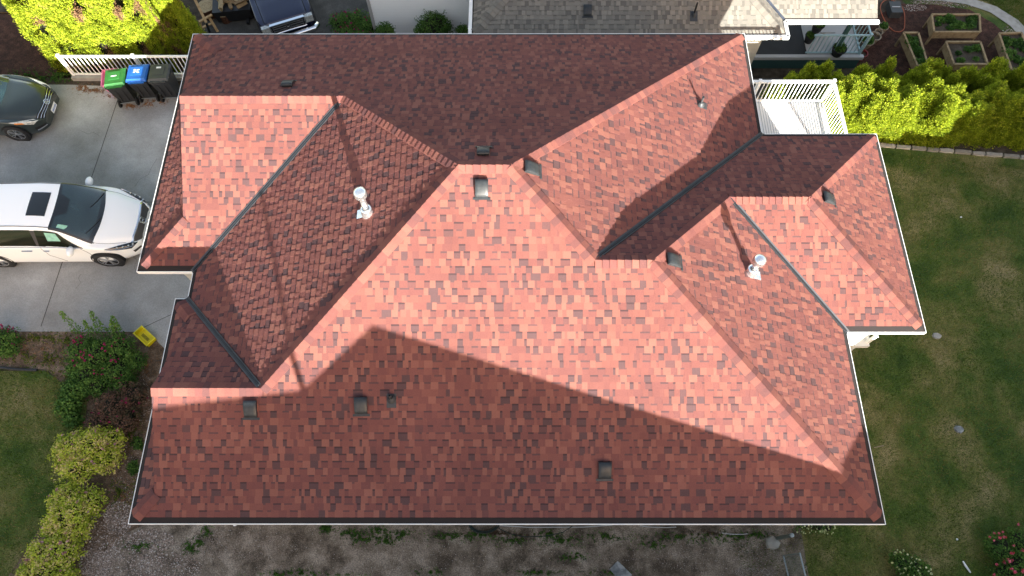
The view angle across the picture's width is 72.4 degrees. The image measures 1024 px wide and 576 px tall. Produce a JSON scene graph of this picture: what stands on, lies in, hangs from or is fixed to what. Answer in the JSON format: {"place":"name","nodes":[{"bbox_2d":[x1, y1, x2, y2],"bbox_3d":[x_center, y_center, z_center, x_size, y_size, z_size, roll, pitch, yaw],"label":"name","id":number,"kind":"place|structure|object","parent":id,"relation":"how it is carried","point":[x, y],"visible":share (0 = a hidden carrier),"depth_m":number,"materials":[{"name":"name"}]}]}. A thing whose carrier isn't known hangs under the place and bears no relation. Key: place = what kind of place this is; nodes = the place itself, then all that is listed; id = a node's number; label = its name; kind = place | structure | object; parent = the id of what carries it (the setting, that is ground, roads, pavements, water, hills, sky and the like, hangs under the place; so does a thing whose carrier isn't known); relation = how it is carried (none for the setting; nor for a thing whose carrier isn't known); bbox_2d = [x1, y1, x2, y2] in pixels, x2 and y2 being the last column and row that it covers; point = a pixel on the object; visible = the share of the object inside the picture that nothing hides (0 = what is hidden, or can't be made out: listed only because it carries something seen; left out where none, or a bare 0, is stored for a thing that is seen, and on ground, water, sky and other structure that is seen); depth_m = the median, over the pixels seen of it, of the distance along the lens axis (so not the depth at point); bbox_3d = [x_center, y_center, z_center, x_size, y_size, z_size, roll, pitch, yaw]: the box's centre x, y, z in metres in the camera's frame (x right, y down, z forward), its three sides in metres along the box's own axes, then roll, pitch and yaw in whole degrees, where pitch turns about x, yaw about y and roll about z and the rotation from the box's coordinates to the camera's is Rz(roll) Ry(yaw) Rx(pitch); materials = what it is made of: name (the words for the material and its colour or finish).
{"place":"outdoors","nodes":[
{"label":"outdoors","id":0,"kind":"place"},
{"bbox_2d":[0,14,59,76],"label":"mulch bank","id":1,"kind":"structure","parent":0,"point":[18,52],"depth_m":22.61,"materials":[{"name":"brown soil"}]},
{"bbox_2d":[7,66,75,85],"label":"bank weeds","id":2,"kind":"object","parent":1,"relation":"on","point":[62,74],"visible":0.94,"depth_m":22.07,"materials":[{"name":"green plant"}]},
{"bbox_2d":[1,0,93,72],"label":"cedar tree","id":3,"kind":"object","parent":1,"relation":"on","point":[39,28],"visible":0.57,"depth_m":20.99,"materials":[{"name":"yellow plant"}]},
{"bbox_2d":[0,369,87,575],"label":"lawn","id":4,"kind":"structure","parent":0,"point":[44,470],"depth_m":17.38,"materials":[{"name":"green plant"}]},
{"bbox_2d":[52,374,89,428],"bbox_3d":[-11.112,2.780,17.660,0.902,0.587,1.490,9,67,4],"label":"leafy shrub","id":5,"kind":"object","parent":4,"relation":"on","point":[68,398],"visible":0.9,"depth_m":17.56,"materials":[{"name":"green plant"}]},
{"bbox_2d":[0,85,190,347],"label":"driveway","id":6,"kind":"structure","parent":0,"point":[62,148],"depth_m":20.53,"materials":[{"name":"concrete"}]},
{"bbox_2d":[0,74,59,140],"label":"grey sedan","id":7,"kind":"object","parent":6,"relation":"on","point":[28,106],"visible":1,"depth_m":20.71,"materials":[{"name":"paint"}]},
{"bbox_2d":[0,177,150,266],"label":"white minivan","id":8,"kind":"object","parent":6,"relation":"on","point":[62,222],"visible":0.99,"depth_m":18.53,"materials":[{"name":"paint"}]},
{"bbox_2d":[41,99,169,360],"bbox_3d":[-11.223,-1.958,20.015,3.448,0.001,8.857,-6,67,-2],"label":"driveway joint","id":9,"kind":"object","parent":6,"relation":"on","point":[62,262],"visible":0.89,"depth_m":19.36,"materials":[{"name":"grey concrete"}]},
{"bbox_2d":[68,83,167,109],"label":"leaf litter","id":10,"kind":"object","parent":6,"relation":"on","point":[109,96],"visible":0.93,"depth_m":21.81,"materials":[{"name":"brown plant"}]},
{"bbox_2d":[104,68,139,107],"bbox_3d":[-11.837,-6.064,21.247,0.600,1.036,0.745,-9,67,-4],"label":"wheelie bin","id":11,"kind":"object","parent":6,"relation":"on","point":[119,88],"visible":1,"depth_m":20.92,"materials":[{"name":"plastic"}]},
{"bbox_2d":[126,64,159,102],"bbox_3d":[-11.208,-6.218,21.313,0.600,1.036,0.745,-4,66,-1],"label":"wheelie bin","id":12,"kind":"object","parent":6,"relation":"on","point":[137,80],"visible":0.99,"depth_m":20.97,"materials":[{"name":"plastic"}]},
{"bbox_2d":[133,325,156,346],"bbox_3d":[-9.713,1.284,18.520,0.568,0.132,0.295,37,71,15],"label":"yellow crate","id":13,"kind":"object","parent":6,"relation":"on","point":[141,333],"visible":1,"depth_m":18.54,"materials":[{"name":"plastic"}]},
{"bbox_2d":[148,64,179,101],"bbox_3d":[-10.553,-6.232,21.318,0.600,1.036,0.745,-4,66,-1],"label":"wheelie bin","id":14,"kind":"object","parent":6,"relation":"on","point":[163,81],"visible":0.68,"depth_m":20.99,"materials":[{"name":"plastic"}]},
{"bbox_2d":[204,0,372,33],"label":"neighbour driveway","id":15,"kind":"structure","parent":0,"point":[323,9],"depth_m":26.16,"materials":[{"name":"concrete"}]},
{"bbox_2d":[194,0,218,32],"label":"timber sawhorse","id":16,"kind":"object","parent":15,"relation":"on","point":[204,18],"visible":0.87,"depth_m":25.30,"materials":[{"name":"wood"}]},
{"bbox_2d":[199,0,214,20],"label":"log round","id":17,"kind":"object","parent":15,"relation":"on","point":[205,6],"visible":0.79,"depth_m":25.93,"materials":[{"name":"brown wood"}]},
{"bbox_2d":[212,0,252,24],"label":"firewood box","id":18,"kind":"object","parent":15,"relation":"on","point":[233,10],"visible":0.98,"depth_m":25.68,"materials":[{"name":"plastic"}]},
{"bbox_2d":[249,0,319,33],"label":"navy truck","id":19,"kind":"object","parent":15,"relation":"on","point":[279,16],"visible":0.94,"depth_m":24.75,"materials":[{"name":"paint"}]},
{"bbox_2d":[326,7,375,33],"bbox_3d":[-5.758,-9.401,25.397,2.051,0.924,1.849,0,66,0],"label":"rose bush","id":20,"kind":"object","parent":15,"relation":"on","point":[343,23],"visible":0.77,"depth_m":25.27,"materials":[{"name":"green plant"}]},
{"bbox_2d":[88,525,808,575],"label":"gravel yard","id":21,"kind":"structure","parent":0,"point":[384,565],"depth_m":16.76,"materials":[{"name":"grey gravel"}]},
{"bbox_2d":[79,501,201,575],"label":"pebbles","id":22,"kind":"object","parent":21,"relation":"on","point":[96,553],"visible":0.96,"depth_m":16.45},
{"bbox_2d":[106,525,778,575],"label":"weeds","id":23,"kind":"object","parent":21,"relation":"on","point":[326,528],"visible":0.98,"depth_m":16.84,"materials":[{"name":"green plant"}]},
{"bbox_2d":[469,525,571,536],"bbox_3d":[0.202,5.793,16.968,2.540,0.097,0.458,4,67,2],"label":"hose coil","id":24,"kind":"object","parent":21,"relation":"on","point":[471,527],"visible":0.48,"depth_m":16.92,"materials":[{"name":"rubber"}]},
{"bbox_2d":[500,525,611,527],"bbox_3d":[1.076,5.830,17.119,2.794,0.223,0.068,-1,66,0],"label":"white pipe","id":25,"kind":"object","parent":21,"relation":"on","point":[555,527],"visible":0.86,"depth_m":17.10,"materials":[{"name":"grey paint"}]},
{"bbox_2d":[441,526,740,541],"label":"dark weeds","id":26,"kind":"object","parent":21,"relation":"on","point":[505,533],"visible":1,"depth_m":17.01,"materials":[{"name":"green plant"}]},
{"bbox_2d":[609,561,631,575],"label":"slate slab","id":27,"kind":"object","parent":21,"relation":"on","point":[617,568],"depth_m":16.80,"materials":[{"name":"grey stone"}]},
{"bbox_2d":[765,535,779,549],"bbox_3d":[6.436,6.279,17.259,0.331,0.210,0.344,0,66,0],"label":"boulder","id":28,"kind":"object","parent":21,"relation":"on","point":[772,543],"visible":0.98,"depth_m":17.18,"materials":[{"name":"stone"}]},
{"bbox_2d":[783,553,805,575],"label":"chain link gate","id":29,"kind":"structure","parent":21,"relation":"on","point":[801,564],"depth_m":16.56,"materials":[{"name":"metal"}]},
{"bbox_2d":[0,0,1023,565],"bbox_3d":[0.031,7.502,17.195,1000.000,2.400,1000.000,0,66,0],"label":"ground","id":30,"kind":"structure","parent":0,"point":[756,72],"depth_m":25.14,"materials":[{"name":"soil"}]},
{"bbox_2d":[0,366,37,370],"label":"lawn edging","id":31,"kind":"object","parent":30,"relation":"on","point":[15,369],"visible":1,"depth_m":18.20,"materials":[{"name":"plastic"}]},
{"bbox_2d":[27,0,131,67],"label":"cedar tree","id":32,"kind":"object","parent":30,"relation":"on","point":[83,21],"visible":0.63,"depth_m":20.94,"materials":[{"name":"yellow plant"}]},
{"bbox_2d":[0,319,164,575],"bbox_3d":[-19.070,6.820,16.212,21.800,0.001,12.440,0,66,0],"label":"planting bed","id":33,"kind":"object","parent":30,"relation":"on","point":[157,352],"visible":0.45,"depth_m":17.85,"materials":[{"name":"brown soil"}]},
{"bbox_2d":[0,324,26,358],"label":"rose bush","id":34,"kind":"object","parent":33,"relation":"on","point":[9,342],"visible":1,"depth_m":18.16,"materials":[{"name":"green plant"}]},
{"bbox_2d":[15,531,87,575],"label":"golden shrub","id":35,"kind":"object","parent":33,"relation":"on","point":[52,558],"visible":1,"depth_m":15.90,"materials":[{"name":"yellow plant"}]},
{"bbox_2d":[35,479,108,546],"bbox_3d":[-10.363,5.247,16.405,1.556,0.908,1.591,0,66,0],"label":"golden shrub","id":36,"kind":"object","parent":33,"relation":"on","point":[70,509],"visible":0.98,"depth_m":16.31,"materials":[{"name":"yellow plant"}]},
{"bbox_2d":[1,331,145,516],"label":"bed weeds","id":37,"kind":"object","parent":33,"relation":"on","point":[37,337],"visible":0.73,"depth_m":18.32,"materials":[{"name":"green plant"}]},
{"bbox_2d":[45,423,127,485],"bbox_3d":[-10.332,4.035,16.943,1.854,0.892,1.644,0,66,0],"label":"golden shrub","id":38,"kind":"object","parent":33,"relation":"on","point":[82,454],"visible":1,"depth_m":16.84,"materials":[{"name":"yellow plant"}]},
{"bbox_2d":[58,311,148,400],"bbox_3d":[-10.479,1.761,17.654,2.201,1.411,2.132,0,66,0],"label":"rose bush","id":39,"kind":"object","parent":33,"relation":"on","point":[96,364],"visible":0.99,"depth_m":17.79,"materials":[{"name":"green plant"}]},
{"bbox_2d":[81,381,152,436],"bbox_3d":[-9.873,3.016,17.407,1.619,0.856,1.564,0,66,0],"label":"red leaved shrub","id":40,"kind":"object","parent":33,"relation":"on","point":[115,411],"visible":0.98,"depth_m":17.35,"materials":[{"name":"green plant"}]},
{"bbox_2d":[111,367,151,515],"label":"pebbles","id":41,"kind":"object","parent":33,"relation":"on","point":[131,450],"visible":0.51,"depth_m":17.32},
{"bbox_2d":[125,459,139,476],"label":"weed clump","id":42,"kind":"object","parent":33,"relation":"on","point":[132,468],"visible":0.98,"depth_m":17.15,"materials":[{"name":"green plant"}]},
{"bbox_2d":[130,436,143,450],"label":"weed clump","id":43,"kind":"object","parent":33,"relation":"on","point":[137,445],"visible":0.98,"depth_m":17.39,"materials":[{"name":"green plant"}]},
{"bbox_2d":[55,54,187,80],"bbox_3d":[-11.062,-6.806,21.630,5.500,1.110,0.220,0,66,0],"label":"white fence","id":44,"kind":"object","parent":30,"relation":"on","point":[86,76],"visible":0.51,"depth_m":21.41,"materials":[{"name":"paint"}]},
{"bbox_2d":[77,0,168,63],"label":"cedar tree","id":45,"kind":"object","parent":30,"relation":"on","point":[126,19],"visible":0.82,"depth_m":21.17,"materials":[{"name":"yellow plant"}]},
{"bbox_2d":[138,0,185,72],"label":"cedar tree","id":46,"kind":"object","parent":30,"relation":"on","point":[162,32],"visible":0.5,"depth_m":21.88,"materials":[{"name":"green plant"}]},
{"bbox_2d":[149,0,208,63],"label":"cedar tree","id":47,"kind":"object","parent":30,"relation":"on","point":[180,15],"visible":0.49,"depth_m":22.04,"materials":[{"name":"green plant"}]},
{"bbox_2d":[375,21,395,33],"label":"evergreen shrub","id":48,"kind":"object","parent":30,"relation":"on","point":[386,28],"visible":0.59,"depth_m":24.43,"materials":[{"name":"green plant"}]},
{"bbox_2d":[413,10,455,33],"bbox_3d":[-2.773,-9.027,24.797,1.563,1.700,1.570,0,66,0],"label":"evergreen shrub","id":49,"kind":"object","parent":30,"relation":"on","point":[431,23],"visible":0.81,"depth_m":24.36,"materials":[{"name":"green plant"}]},
{"bbox_2d":[454,23,467,33],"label":"evergreen shrub","id":50,"kind":"object","parent":30,"relation":"on","point":[463,28],"visible":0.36,"depth_m":24.36,"materials":[{"name":"green plant"}]},
{"bbox_2d":[128,33,926,525],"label":"red roofed house","id":51,"kind":"structure","parent":30,"relation":"on","point":[554,279],"depth_m":13.99,"materials":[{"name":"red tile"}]},
{"bbox_2d":[366,0,879,65],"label":"taupe roofed house","id":52,"kind":"structure","parent":30,"relation":"on","point":[756,22],"depth_m":22.07,"materials":[{"name":"beige"}]},
{"bbox_2d":[760,70,810,98],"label":"cedar tree","id":53,"kind":"object","parent":30,"relation":"on","point":[795,76],"visible":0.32,"depth_m":22.46,"materials":[{"name":"green plant"}]},
{"bbox_2d":[753,79,847,133],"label":"white deck","id":54,"kind":"structure","parent":30,"relation":"on","point":[793,116],"depth_m":20.84,"materials":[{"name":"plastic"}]},
{"bbox_2d":[788,60,823,98],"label":"cedar tree","id":55,"kind":"object","parent":30,"relation":"on","point":[814,70],"visible":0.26,"depth_m":22.32,"materials":[{"name":"green plant"}]},
{"bbox_2d":[751,19,873,67],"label":"dark deck","id":56,"kind":"structure","parent":30,"relation":"on","point":[795,50],"depth_m":24.77,"materials":[{"name":"grey paint"}]},
{"bbox_2d":[804,30,815,43],"bbox_3d":[10.511,-8.842,24.629,0.389,0.468,0.401,0,66,0],"label":"plant pot","id":57,"kind":"object","parent":56,"relation":"on","point":[809,37],"visible":0.92,"depth_m":24.56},
{"bbox_2d":[812,25,824,33],"bbox_3d":[10.576,-9.066,24.134,0.432,0.493,0.431,0,66,0],"label":"plant pot","id":58,"kind":"object","parent":56,"relation":"on","point":[816,29],"visible":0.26,"depth_m":24.08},
{"bbox_2d":[831,42,846,57],"bbox_3d":[11.409,-8.338,24.369,0.518,0.538,0.510,0,66,0],"label":"plant pot","id":59,"kind":"object","parent":56,"relation":"on","point":[839,52],"visible":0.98,"depth_m":24.29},
{"bbox_2d":[812,58,847,98],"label":"cedar tree","id":60,"kind":"object","parent":30,"relation":"on","point":[827,67],"visible":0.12,"depth_m":22.19,"materials":[{"name":"green plant"}]},
{"bbox_2d":[809,74,861,133],"bbox_3d":[9.962,-5.585,21.745,1.662,2.327,1.636,3,66,1],"label":"cedar tree","id":61,"kind":"object","parent":30,"relation":"on","point":[842,86],"visible":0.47,"depth_m":21.13,"materials":[{"name":"green plant"}]},
{"bbox_2d":[832,71,882,133],"bbox_3d":[10.427,-5.550,21.767,1.636,2.271,1.764,3,66,2],"label":"cedar tree","id":62,"kind":"object","parent":30,"relation":"on","point":[858,86],"visible":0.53,"depth_m":21.05,"materials":[{"name":"green plant"}]},
{"bbox_2d":[847,62,876,83],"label":"cedar tree","id":63,"kind":"object","parent":30,"relation":"on","point":[862,68],"visible":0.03,"depth_m":22.57,"materials":[{"name":"green plant"}]},
{"bbox_2d":[843,84,901,133],"bbox_3d":[10.973,-5.421,21.669,1.697,2.349,1.612,11,67,5],"label":"cedar tree","id":64,"kind":"object","parent":30,"relation":"on","point":[890,104],"visible":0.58,"depth_m":20.89,"materials":[{"name":"green plant"}]},
{"bbox_2d":[860,79,901,141],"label":"cedar tree","id":65,"kind":"object","parent":30,"relation":"on","point":[881,86],"visible":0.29,"depth_m":21.34,"materials":[{"name":"green plant"}]},
{"bbox_2d":[874,55,901,86],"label":"cedar tree","id":66,"kind":"object","parent":30,"relation":"on","point":[884,70],"visible":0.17,"depth_m":22.37,"materials":[{"name":"green plant"}]},
{"bbox_2d":[875,77,925,144],"bbox_3d":[11.949,-5.451,21.795,1.636,2.093,1.764,1,66,1],"label":"cedar tree","id":67,"kind":"object","parent":30,"relation":"on","point":[908,111],"visible":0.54,"depth_m":21.14,"materials":[{"name":"green plant"}]},
{"bbox_2d":[886,66,919,90],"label":"cedar tree","id":68,"kind":"object","parent":30,"relation":"on","point":[909,81],"visible":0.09,"depth_m":22.32,"materials":[{"name":"green plant"}]},
{"bbox_2d":[900,57,937,87],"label":"cedar tree","id":69,"kind":"object","parent":30,"relation":"on","point":[922,74],"visible":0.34,"depth_m":22.20,"materials":[{"name":"green plant"}]},
{"bbox_2d":[899,83,942,145],"bbox_3d":[12.399,-5.413,21.810,1.697,1.996,1.612,-4,66,-2],"label":"cedar tree","id":70,"kind":"object","parent":30,"relation":"on","point":[910,140],"visible":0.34,"depth_m":21.34,"materials":[{"name":"green plant"}]},
{"bbox_2d":[905,76,960,147],"bbox_3d":[12.930,-5.420,21.674,1.636,2.312,1.662,28,69,12],"label":"cedar tree","id":71,"kind":"object","parent":30,"relation":"on","point":[944,113],"visible":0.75,"depth_m":21.11,"materials":[{"name":"green plant"}]},
{"bbox_2d":[932,57,960,87],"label":"cedar tree","id":72,"kind":"object","parent":30,"relation":"on","point":[944,73],"visible":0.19,"depth_m":22.43,"materials":[{"name":"green plant"}]},
{"bbox_2d":[924,82,983,148],"bbox_3d":[13.438,-5.256,21.786,1.636,1.902,1.764,-15,67,-7],"label":"cedar tree","id":73,"kind":"object","parent":30,"relation":"on","point":[958,92],"visible":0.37,"depth_m":21.29,"materials":[{"name":"green plant"}]},
{"bbox_2d":[954,149,971,154],"bbox_3d":[14.208,-4.271,22.065,0.498,0.140,0.134,5,67,2],"label":"edging stone","id":74,"kind":"object","parent":30,"relation":"on","point":[961,151],"visible":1,"depth_m":22.01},
{"bbox_2d":[941,89,986,148],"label":"cedar tree","id":75,"kind":"object","parent":30,"relation":"on","point":[965,102],"visible":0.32,"depth_m":21.23,"materials":[{"name":"green plant"}]},
{"bbox_2d":[945,64,992,93],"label":"cedar tree","id":76,"kind":"object","parent":30,"relation":"on","point":[974,78],"visible":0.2,"depth_m":22.19,"materials":[{"name":"green plant"}]},
{"bbox_2d":[956,86,1010,149],"bbox_3d":[14.412,-5.362,21.760,1.662,2.039,1.636,13,67,6],"label":"cedar tree","id":77,"kind":"object","parent":30,"relation":"on","point":[986,108],"visible":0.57,"depth_m":21.24,"materials":[{"name":"green plant"}]},
{"bbox_2d":[970,58,1005,93],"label":"cedar tree","id":78,"kind":"object","parent":30,"relation":"on","point":[991,66],"visible":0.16,"depth_m":22.06,"materials":[{"name":"green plant"}]},
{"bbox_2d":[985,152,1002,156],"bbox_3d":[15.160,-4.180,22.024,0.489,0.140,0.133,5,67,2],"label":"edging stone","id":79,"kind":"object","parent":30,"relation":"on","point":[990,154],"visible":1,"depth_m":21.97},
{"bbox_2d":[970,79,1022,148],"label":"cedar tree","id":80,"kind":"object","parent":30,"relation":"on","point":[1004,106],"visible":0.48,"depth_m":21.33,"materials":[{"name":"green plant"}]},
{"bbox_2d":[979,56,1023,93],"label":"cedar tree","id":81,"kind":"object","parent":30,"relation":"on","point":[1016,82],"visible":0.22,"depth_m":22.14,"materials":[{"name":"green plant"}]},
{"bbox_2d":[992,89,1023,146],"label":"cedar tree","id":82,"kind":"object","parent":30,"relation":"on","point":[1017,99],"visible":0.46,"depth_m":21.27,"materials":[{"name":"green plant"}]},
{"bbox_2d":[1002,87,1023,151],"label":"cedar tree","id":83,"kind":"object","parent":30,"relation":"on","point":[1018,144],"visible":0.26,"depth_m":21.66,"materials":[{"name":"green plant"}]},
{"bbox_2d":[753,78,826,97],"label":"neighbour path","id":84,"kind":"structure","parent":0,"point":[760,88],"depth_m":24.91,"materials":[{"name":"concrete"}]},
{"bbox_2d":[820,25,834,33],"bbox_3d":[11.107,-9.119,24.849,0.500,0.425,0.500,0,66,0],"label":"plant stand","id":85,"kind":"object","parent":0,"point":[829,29],"visible":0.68,"depth_m":24.61,"materials":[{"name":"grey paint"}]},
{"bbox_2d":[735,147,1023,575],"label":"lawn","id":86,"kind":"structure","parent":0,"point":[979,292],"depth_m":19.05,"materials":[{"name":"green plant"}]},
{"bbox_2d":[793,525,835,534],"bbox_3d":[7.484,5.805,17.363,1.232,0.573,0.668,0,66,0],"label":"white flowered shrub","id":87,"kind":"object","parent":86,"relation":"on","point":[823,528],"visible":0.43,"depth_m":17.21,"materials":[{"name":"green plant"}]},
{"bbox_2d":[850,334,878,350],"bbox_3d":[8.334,0.856,18.830,1.800,1.950,1.800,0,66,0],"label":"white stair landing","id":88,"kind":"object","parent":86,"relation":"on","point":[864,342],"visible":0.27,"depth_m":18.07,"materials":[{"name":"plastic"}]},
{"bbox_2d":[888,548,932,575],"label":"cream flowered shrub","id":89,"kind":"object","parent":86,"relation":"on","point":[905,564],"visible":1,"depth_m":16.91,"materials":[{"name":"green plant"}]},
{"bbox_2d":[982,522,1023,575],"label":"rose bush","id":90,"kind":"object","parent":86,"relation":"on","point":[1009,553],"visible":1,"depth_m":16.89,"materials":[{"name":"green plant"}]},
{"bbox_2d":[856,4,1002,75],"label":"mulch yard","id":91,"kind":"structure","parent":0,"point":[882,50],"depth_m":25.75,"materials":[{"name":"brown soil"}]},
{"bbox_2d":[860,36,874,49],"bbox_3d":[12.899,-8.948,25.377,0.475,0.512,0.468,0,66,0],"label":"plant pot","id":92,"kind":"object","parent":91,"relation":"on","point":[871,42],"visible":0.46,"depth_m":25.29,"materials":[{"name":"ceramic"}]},
{"bbox_2d":[880,0,904,31],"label":"hose reel","id":93,"kind":"object","parent":91,"relation":"on","point":[894,9],"visible":0.94,"depth_m":26.03,"materials":[{"name":"grey paint"}]},
{"bbox_2d":[894,32,926,68],"bbox_3d":[14.296,-8.343,24.987,0.641,0.740,1.566,0,66,0],"label":"raised planter","id":94,"kind":"object","parent":91,"relation":"on","point":[913,47],"visible":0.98,"depth_m":24.80,"materials":[{"name":"wood"}]},
{"bbox_2d":[922,13,981,44],"bbox_3d":[16.037,-9.465,25.471,1.908,0.744,0.951,0,66,0],"label":"raised planter","id":95,"kind":"object","parent":91,"relation":"on","point":[953,25],"visible":1,"depth_m":25.23,"materials":[{"name":"wood"}]},
{"bbox_2d":[904,0,1013,31],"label":"gravel","id":96,"kind":"structure","parent":91,"relation":"on","point":[924,6],"depth_m":26.38,"materials":[{"name":"grey gravel"}]},
{"bbox_2d":[936,41,988,69],"bbox_3d":[16.036,-8.180,24.916,1.283,0.734,1.074,0,66,0],"label":"raised planter","id":97,"kind":"object","parent":91,"relation":"on","point":[957,55],"visible":0.98,"depth_m":24.71,"materials":[{"name":"wood"}]},
{"bbox_2d":[987,32,1023,70],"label":"raised planter","id":98,"kind":"object","parent":91,"relation":"on","point":[1009,46],"visible":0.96,"depth_m":24.81,"materials":[{"name":"wood"}]},
{"bbox_2d":[902,0,1023,31],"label":"lawn","id":99,"kind":"structure","parent":0,"point":[999,23],"depth_m":26.33,"materials":[{"name":"green plant"}]},
{"bbox_2d":[938,0,1023,33],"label":"stone path","id":100,"kind":"structure","parent":0,"point":[1010,20],"depth_m":26.24,"materials":[{"name":"grey stone"}]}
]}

